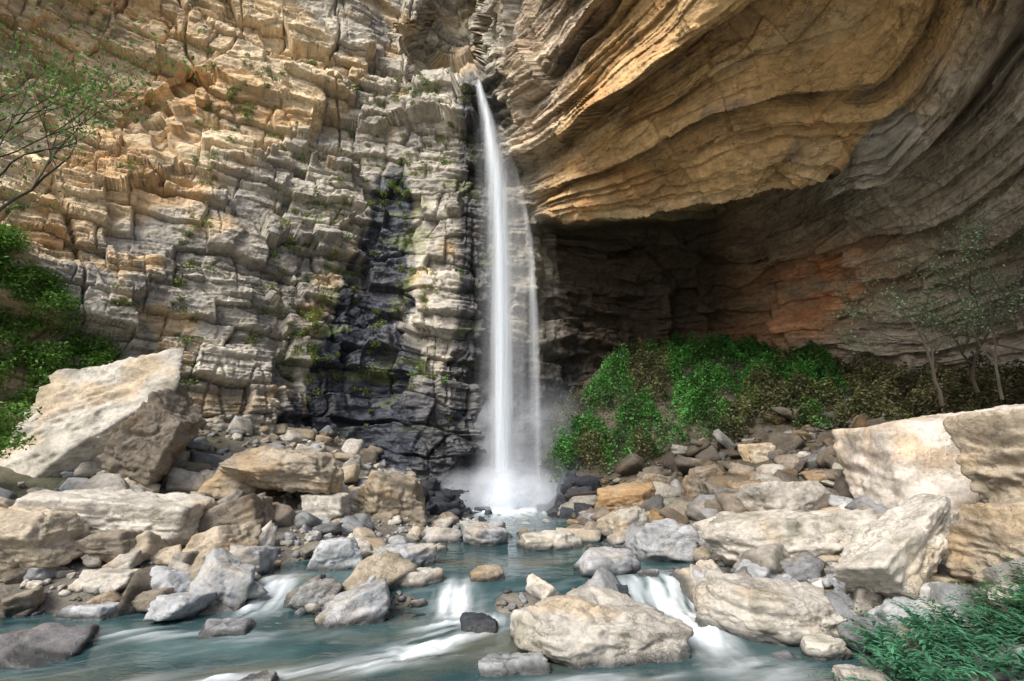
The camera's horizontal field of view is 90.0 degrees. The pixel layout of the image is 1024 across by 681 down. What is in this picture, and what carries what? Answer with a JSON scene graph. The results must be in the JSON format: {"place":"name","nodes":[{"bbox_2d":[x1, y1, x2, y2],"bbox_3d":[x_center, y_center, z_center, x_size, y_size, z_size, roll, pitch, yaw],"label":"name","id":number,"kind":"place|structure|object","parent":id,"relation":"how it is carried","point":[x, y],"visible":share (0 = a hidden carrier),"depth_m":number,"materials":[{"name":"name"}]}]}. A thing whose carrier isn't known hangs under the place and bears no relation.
{"place":"outdoors","nodes":[
{"label":"outdoors","id":0,"kind":"place"},
{"bbox_2d":[0,0,489,506],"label":"cliff wall","id":1,"kind":"structure","parent":0,"point":[103,231],"depth_m":30.18,"materials":[{"name":"beige stone"}]},
{"bbox_2d":[5,17,498,426],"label":"cliff plants","id":2,"kind":"object","parent":1,"relation":"attached to","point":[316,313],"visible":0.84,"depth_m":30.67,"materials":[{"name":"green plant"}]},
{"bbox_2d":[0,505,890,680],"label":"river","id":3,"kind":"structure","parent":0,"point":[435,643],"depth_m":9.34,"materials":[{"name":"liquid"}]},
{"bbox_2d":[238,670,279,680],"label":"boulder","id":4,"kind":"object","parent":3,"relation":"in","point":[264,675],"visible":0.99,"depth_m":7.83,"materials":[{"name":"grey stone"}]},
{"bbox_2d":[460,612,497,632],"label":"boulder","id":5,"kind":"object","parent":3,"relation":"in","point":[474,622],"visible":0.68,"depth_m":9.78,"materials":[{"name":"grey stone"}]},
{"bbox_2d":[470,563,504,581],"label":"boulder","id":6,"kind":"object","parent":3,"relation":"in","point":[489,573],"visible":0.53,"depth_m":12.19,"materials":[{"name":"beige stone"}]},
{"bbox_2d":[478,651,550,676],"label":"boulder","id":7,"kind":"object","parent":3,"relation":"in","point":[506,665],"visible":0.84,"depth_m":8.17,"materials":[{"name":"grey stone"}]},
{"bbox_2d":[636,569,658,576],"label":"boulder","id":8,"kind":"object","parent":3,"relation":"in","point":[649,573],"visible":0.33,"depth_m":12.63,"materials":[{"name":"grey stone"}]},
{"bbox_2d":[0,351,1023,680],"bbox_3d":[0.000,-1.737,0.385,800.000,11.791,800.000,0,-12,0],"label":"ground","id":9,"kind":"structure","parent":0,"point":[10,479],"depth_m":24.31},
{"bbox_2d":[0,506,89,574],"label":"boulder","id":10,"kind":"object","parent":9,"relation":"on","point":[39,537],"visible":0.77,"depth_m":12.01,"materials":[{"name":"beige stone"}]},
{"bbox_2d":[23,565,69,580],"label":"boulder","id":11,"kind":"object","parent":9,"relation":"on","point":[41,574],"visible":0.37,"depth_m":11.76,"materials":[{"name":"grey stone"}]},
{"bbox_2d":[0,622,98,668],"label":"boulder","id":12,"kind":"object","parent":9,"relation":"on","point":[42,644],"visible":0.56,"depth_m":8.82,"materials":[{"name":"grey stone"}]},
{"bbox_2d":[0,219,127,458],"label":"bank shrub","id":13,"kind":"object","parent":9,"relation":"on","point":[10,238],"visible":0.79,"depth_m":20.50,"materials":[{"name":"green plant"}]},
{"bbox_2d":[55,602,118,620],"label":"boulder","id":14,"kind":"object","parent":9,"relation":"on","point":[97,611],"visible":0.49,"depth_m":10.39,"materials":[{"name":"grey stone"}]},
{"bbox_2d":[0,348,183,477],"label":"boulder","id":15,"kind":"object","parent":9,"relation":"on","point":[86,411],"visible":0.71,"depth_m":17.42,"materials":[{"name":"beige stone"}]},
{"bbox_2d":[0,0,198,222],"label":"tree","id":16,"kind":"object","parent":9,"relation":"on","point":[50,111],"visible":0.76,"depth_m":16.66,"materials":[{"name":"green plant"}]},
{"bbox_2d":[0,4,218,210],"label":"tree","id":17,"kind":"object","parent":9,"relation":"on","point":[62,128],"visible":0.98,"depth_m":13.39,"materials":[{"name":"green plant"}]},
{"bbox_2d":[75,529,143,562],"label":"boulder","id":18,"kind":"object","parent":9,"relation":"on","point":[107,546],"visible":0.75,"depth_m":12.65,"materials":[{"name":"beige stone"}]},
{"bbox_2d":[77,567,142,594],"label":"boulder","id":19,"kind":"object","parent":9,"relation":"on","point":[103,580],"visible":0.6,"depth_m":11.70,"materials":[{"name":"beige stone"}]},
{"bbox_2d":[13,489,218,546],"bbox_3d":[-11.408,5.167,14.641,5.464,1.822,2.959,0,-12,0],"label":"boulder","id":20,"kind":"object","parent":9,"relation":"on","point":[171,519],"visible":0.62,"depth_m":13.62,"materials":[{"name":"beige stone"}]},
{"bbox_2d":[96,385,202,485],"bbox_3d":[-12.344,3.226,17.291,3.021,3.732,2.358,0,-12,0],"label":"boulder","id":21,"kind":"object","parent":9,"relation":"on","point":[147,443],"visible":0.86,"depth_m":16.50,"materials":[{"name":"grey stone"}]},
{"bbox_2d":[150,566,191,592],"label":"boulder","id":22,"kind":"object","parent":9,"relation":"on","point":[166,576],"visible":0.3,"depth_m":11.26,"materials":[{"name":"grey stone"}]},
{"bbox_2d":[182,521,261,566],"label":"boulder","id":23,"kind":"object","parent":9,"relation":"on","point":[205,543],"visible":0.58,"depth_m":13.14,"materials":[{"name":"beige stone"}]},
{"bbox_2d":[189,547,255,608],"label":"boulder","id":24,"kind":"object","parent":9,"relation":"on","point":[219,574],"visible":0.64,"depth_m":11.18,"materials":[{"name":"grey stone"}]},
{"bbox_2d":[198,617,255,638],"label":"boulder","id":25,"kind":"object","parent":9,"relation":"on","point":[216,627],"visible":0.46,"depth_m":9.64,"materials":[{"name":"grey stone"}]},
{"bbox_2d":[197,461,260,499],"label":"boulder","id":26,"kind":"object","parent":9,"relation":"on","point":[219,484],"visible":0.4,"depth_m":17.09,"materials":[{"name":"beige stone"}]},
{"bbox_2d":[197,492,274,532],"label":"boulder","id":27,"kind":"object","parent":9,"relation":"on","point":[258,508],"visible":0.51,"depth_m":14.90,"materials":[{"name":"beige stone"}]},
{"bbox_2d":[229,545,277,574],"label":"boulder","id":28,"kind":"object","parent":9,"relation":"on","point":[262,559],"visible":0.45,"depth_m":12.65,"materials":[{"name":"grey stone"}]},
{"bbox_2d":[288,578,342,609],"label":"boulder","id":29,"kind":"object","parent":9,"relation":"on","point":[320,592],"visible":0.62,"depth_m":11.13,"materials":[{"name":"grey stone"}]},
{"bbox_2d":[301,493,350,519],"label":"boulder","id":30,"kind":"object","parent":9,"relation":"on","point":[330,506],"visible":0.69,"depth_m":17.06,"materials":[{"name":"beige stone"}]},
{"bbox_2d":[218,446,343,494],"bbox_3d":[-7.903,4.558,18.017,3.753,1.665,3.267,0,-12,0],"label":"boulder","id":31,"kind":"object","parent":30,"relation":"on","point":[288,470],"visible":1,"depth_m":17.08,"materials":[{"name":"beige stone"}]},
{"bbox_2d":[305,536,361,570],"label":"boulder","id":32,"kind":"object","parent":9,"relation":"on","point":[340,553],"visible":0.77,"depth_m":13.30,"materials":[{"name":"grey stone"}]},
{"bbox_2d":[315,578,391,628],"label":"boulder","id":33,"kind":"object","parent":9,"relation":"on","point":[367,604],"visible":0.72,"depth_m":10.20,"materials":[{"name":"grey stone"}]},
{"bbox_2d":[353,470,425,526],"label":"boulder","id":34,"kind":"object","parent":9,"relation":"on","point":[396,494],"visible":0.74,"depth_m":18.86,"materials":[{"name":"beige stone"}]},
{"bbox_2d":[373,542,436,567],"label":"boulder","id":35,"kind":"object","parent":9,"relation":"on","point":[422,554],"visible":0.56,"depth_m":13.60,"materials":[{"name":"grey stone"}]},
{"bbox_2d":[389,567,443,589],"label":"boulder","id":36,"kind":"object","parent":9,"relation":"on","point":[421,577],"visible":0.27,"depth_m":11.90,"materials":[{"name":"beige stone"}]},
{"bbox_2d":[422,478,438,490],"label":"boulder","id":37,"kind":"object","parent":9,"relation":"on","point":[431,484],"visible":0.16,"depth_m":25.96,"materials":[{"name":"black stone"}]},
{"bbox_2d":[451,499,460,504],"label":"boulder","id":38,"kind":"object","parent":9,"relation":"on","point":[458,501],"visible":0.07,"depth_m":24.51,"materials":[{"name":"black stone"}]},
{"bbox_2d":[444,487,472,503],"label":"boulder","id":39,"kind":"object","parent":9,"relation":"on","point":[463,494],"visible":0.36,"depth_m":26.39,"materials":[{"name":"grey stone"}]},
{"bbox_2d":[474,506,490,510],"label":"boulder","id":40,"kind":"object","parent":9,"relation":"on","point":[482,508],"visible":0.3,"depth_m":25.81,"materials":[{"name":"grey stone"}]},
{"bbox_2d":[463,522,507,545],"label":"boulder","id":41,"kind":"object","parent":9,"relation":"on","point":[477,534],"visible":0.7,"depth_m":16.67,"materials":[{"name":"grey stone"}]},
{"bbox_2d":[0,452,1022,680],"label":"pebbles","id":42,"kind":"object","parent":9,"relation":"on","point":[301,611],"visible":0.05,"depth_m":11.53,"materials":[{"name":"grey stone"}]},
{"bbox_2d":[0,405,1023,680],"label":"river stones","id":43,"kind":"object","parent":9,"relation":"on","point":[192,469],"visible":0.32,"depth_m":12.98,"materials":[{"name":"grey stone"}]},
{"bbox_2d":[735,481,829,511],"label":"boulder","id":44,"kind":"object","parent":43,"relation":"on","point":[804,496],"visible":0.67,"depth_m":16.61,"materials":[{"name":"beige stone"}]},
{"bbox_2d":[536,504,550,511],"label":"boulder","id":45,"kind":"object","parent":9,"relation":"on","point":[542,507],"visible":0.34,"depth_m":25.68,"materials":[{"name":"grey stone"}]},
{"bbox_2d":[520,529,583,550],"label":"boulder","id":46,"kind":"object","parent":9,"relation":"on","point":[549,540],"visible":0.61,"depth_m":16.15,"materials":[{"name":"beige stone"}]},
{"bbox_2d":[554,494,566,510],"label":"boulder","id":47,"kind":"object","parent":9,"relation":"on","point":[560,499],"visible":0.2,"depth_m":24.76,"materials":[{"name":"grey stone"}]},
{"bbox_2d":[556,478,573,495],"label":"boulder","id":48,"kind":"object","parent":9,"relation":"on","point":[564,485],"visible":0.22,"depth_m":26.18,"materials":[{"name":"grey stone"}]},
{"bbox_2d":[509,586,693,668],"bbox_3d":[1.545,5.430,9.351,3.207,1.524,2.232,0,-12,0],"label":"boulder","id":49,"kind":"object","parent":9,"relation":"on","point":[589,627],"visible":0.86,"depth_m":8.74,"materials":[{"name":"beige stone"}]},
{"bbox_2d":[573,546,640,577],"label":"boulder","id":50,"kind":"object","parent":9,"relation":"on","point":[615,561],"visible":0.54,"depth_m":12.75,"materials":[{"name":"grey stone"}]},
{"bbox_2d":[597,505,649,532],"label":"boulder","id":51,"kind":"object","parent":9,"relation":"on","point":[620,520],"visible":0.59,"depth_m":17.48,"materials":[{"name":"beige stone"}]},
{"bbox_2d":[616,584,630,596],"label":"boulder","id":52,"kind":"object","parent":9,"relation":"on","point":[622,589],"visible":0.06,"depth_m":11.32,"materials":[{"name":"grey stone"}]},
{"bbox_2d":[594,481,654,511],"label":"boulder","id":53,"kind":"object","parent":9,"relation":"on","point":[611,498],"visible":0.63,"depth_m":21.72,"materials":[{"name":"stone"}]},
{"bbox_2d":[636,472,671,484],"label":"boulder","id":54,"kind":"object","parent":9,"relation":"on","point":[643,477],"visible":0.37,"depth_m":22.98,"materials":[{"name":"beige stone"}]},
{"bbox_2d":[625,518,699,562],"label":"boulder","id":55,"kind":"object","parent":9,"relation":"on","point":[667,540],"visible":0.77,"depth_m":14.27,"materials":[{"name":"grey stone"}]},
{"bbox_2d":[680,475,707,497],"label":"boulder","id":56,"kind":"object","parent":9,"relation":"on","point":[690,486],"visible":0.45,"depth_m":20.51,"materials":[{"name":"beige stone"}]},
{"bbox_2d":[689,564,706,583],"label":"boulder","id":57,"kind":"object","parent":9,"relation":"on","point":[696,573],"visible":0.22,"depth_m":11.93,"materials":[{"name":"beige stone"}]},
{"bbox_2d":[688,463,724,481],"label":"boulder","id":58,"kind":"object","parent":9,"relation":"on","point":[704,473],"visible":0.4,"depth_m":22.13,"materials":[{"name":"beige stone"}]},
{"bbox_2d":[557,387,905,538],"bbox_3d":[11.068,4.861,22.837,18.024,6.881,10.072,0,-12,0],"label":"talus rubble","id":59,"kind":"object","parent":9,"relation":"on","point":[790,459],"visible":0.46,"depth_m":22.02,"materials":[{"name":"grey stone"}]},
{"bbox_2d":[726,480,753,488],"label":"boulder","id":60,"kind":"object","parent":9,"relation":"on","point":[736,484],"visible":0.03,"depth_m":20.20,"materials":[{"name":"beige stone"}]},
{"bbox_2d":[737,442,775,462],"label":"boulder","id":61,"kind":"object","parent":9,"relation":"on","point":[756,453],"visible":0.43,"depth_m":23.50,"materials":[{"name":"beige stone"}]},
{"bbox_2d":[693,569,846,645],"bbox_3d":[5.292,5.460,10.113,3.421,1.478,2.085,-3,-13,11],"label":"boulder","id":62,"kind":"object","parent":9,"relation":"on","point":[781,612],"visible":0.7,"depth_m":9.59,"materials":[{"name":"beige stone"}]},
{"bbox_2d":[772,567,783,578],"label":"boulder","id":63,"kind":"object","parent":9,"relation":"on","point":[776,576],"visible":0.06,"depth_m":11.77,"materials":[{"name":"grey stone"}]},
{"bbox_2d":[539,329,1023,491],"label":"talus shrubs","id":64,"kind":"object","parent":9,"relation":"on","point":[827,370],"visible":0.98,"depth_m":28.31,"materials":[{"name":"green plant"}]},
{"bbox_2d":[702,509,878,567],"bbox_3d":[7.198,5.439,13.748,4.432,1.957,2.736,0,-12,0],"label":"boulder","id":65,"kind":"object","parent":9,"relation":"on","point":[730,538],"visible":0.58,"depth_m":12.88,"materials":[{"name":"beige stone"}]},
{"bbox_2d":[800,632,853,661],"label":"boulder","id":66,"kind":"object","parent":9,"relation":"on","point":[821,646],"visible":0.94,"depth_m":8.68,"materials":[{"name":"beige stone"}]},
{"bbox_2d":[831,664,888,680],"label":"boulder","id":67,"kind":"object","parent":9,"relation":"on","point":[840,671],"visible":0.95,"depth_m":7.51,"materials":[{"name":"beige stone"}]},
{"bbox_2d":[832,493,951,598],"bbox_3d":[7.869,4.364,10.514,3.355,2.289,1.396,6,-14,-27],"label":"boulder","id":68,"kind":"object","parent":9,"relation":"on","point":[891,552],"visible":0.88,"depth_m":10.03,"materials":[{"name":"beige stone"}]},
{"bbox_2d":[867,595,946,637],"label":"boulder","id":69,"kind":"object","parent":9,"relation":"on","point":[885,606],"visible":0.37,"depth_m":9.08,"materials":[{"name":"grey stone"}]},
{"bbox_2d":[808,560,1023,680],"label":"river shrub","id":70,"kind":"object","parent":9,"relation":"on","point":[910,667],"visible":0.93,"depth_m":7.65,"materials":[{"name":"green plant"}]},
{"bbox_2d":[827,245,1023,405],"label":"tree","id":71,"kind":"object","parent":9,"relation":"on","point":[937,386],"visible":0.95,"depth_m":20.25,"materials":[{"name":"green plant"}]},
{"bbox_2d":[831,404,1023,518],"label":"boulder","id":72,"kind":"object","parent":9,"relation":"on","point":[890,465],"visible":0.45,"depth_m":15.68,"materials":[{"name":"beige stone"}]},
{"bbox_2d":[864,194,1023,392],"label":"tree","id":73,"kind":"object","parent":9,"relation":"on","point":[973,380],"visible":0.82,"depth_m":19.98,"materials":[{"name":"green plant"}]},
{"bbox_2d":[870,207,1023,351],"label":"tree","id":74,"kind":"object","parent":9,"relation":"on","point":[1021,315],"visible":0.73,"depth_m":20.47,"materials":[{"name":"green plant"}]},
{"bbox_2d":[903,208,1023,399],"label":"tree","id":75,"kind":"object","parent":9,"relation":"on","point":[994,363],"visible":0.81,"depth_m":19.43,"materials":[{"name":"green plant"}]},
{"bbox_2d":[930,550,1023,631],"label":"river shrub","id":76,"kind":"object","parent":9,"relation":"on","point":[1003,598],"visible":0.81,"depth_m":8.45,"materials":[{"name":"green plant"}]},
{"bbox_2d":[942,409,1023,503],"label":"boulder","id":77,"kind":"object","parent":9,"relation":"on","point":[989,445],"visible":0.81,"depth_m":11.83,"materials":[{"name":"beige stone"}]},
{"bbox_2d":[945,497,1023,582],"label":"boulder","id":78,"kind":"object","parent":9,"relation":"on","point":[979,532],"visible":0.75,"depth_m":9.70,"materials":[{"name":"beige stone"}]},
{"bbox_2d":[461,0,1023,505],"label":"overhanging cliff","id":79,"kind":"structure","parent":0,"point":[735,170],"depth_m":29.05,"materials":[{"name":"brown stone"}]},
{"bbox_2d":[464,83,554,510],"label":"waterfall","id":80,"kind":"structure","parent":79,"relation":"attached to","point":[503,492],"depth_m":29.04,"materials":[{"name":"liquid"}]}
]}

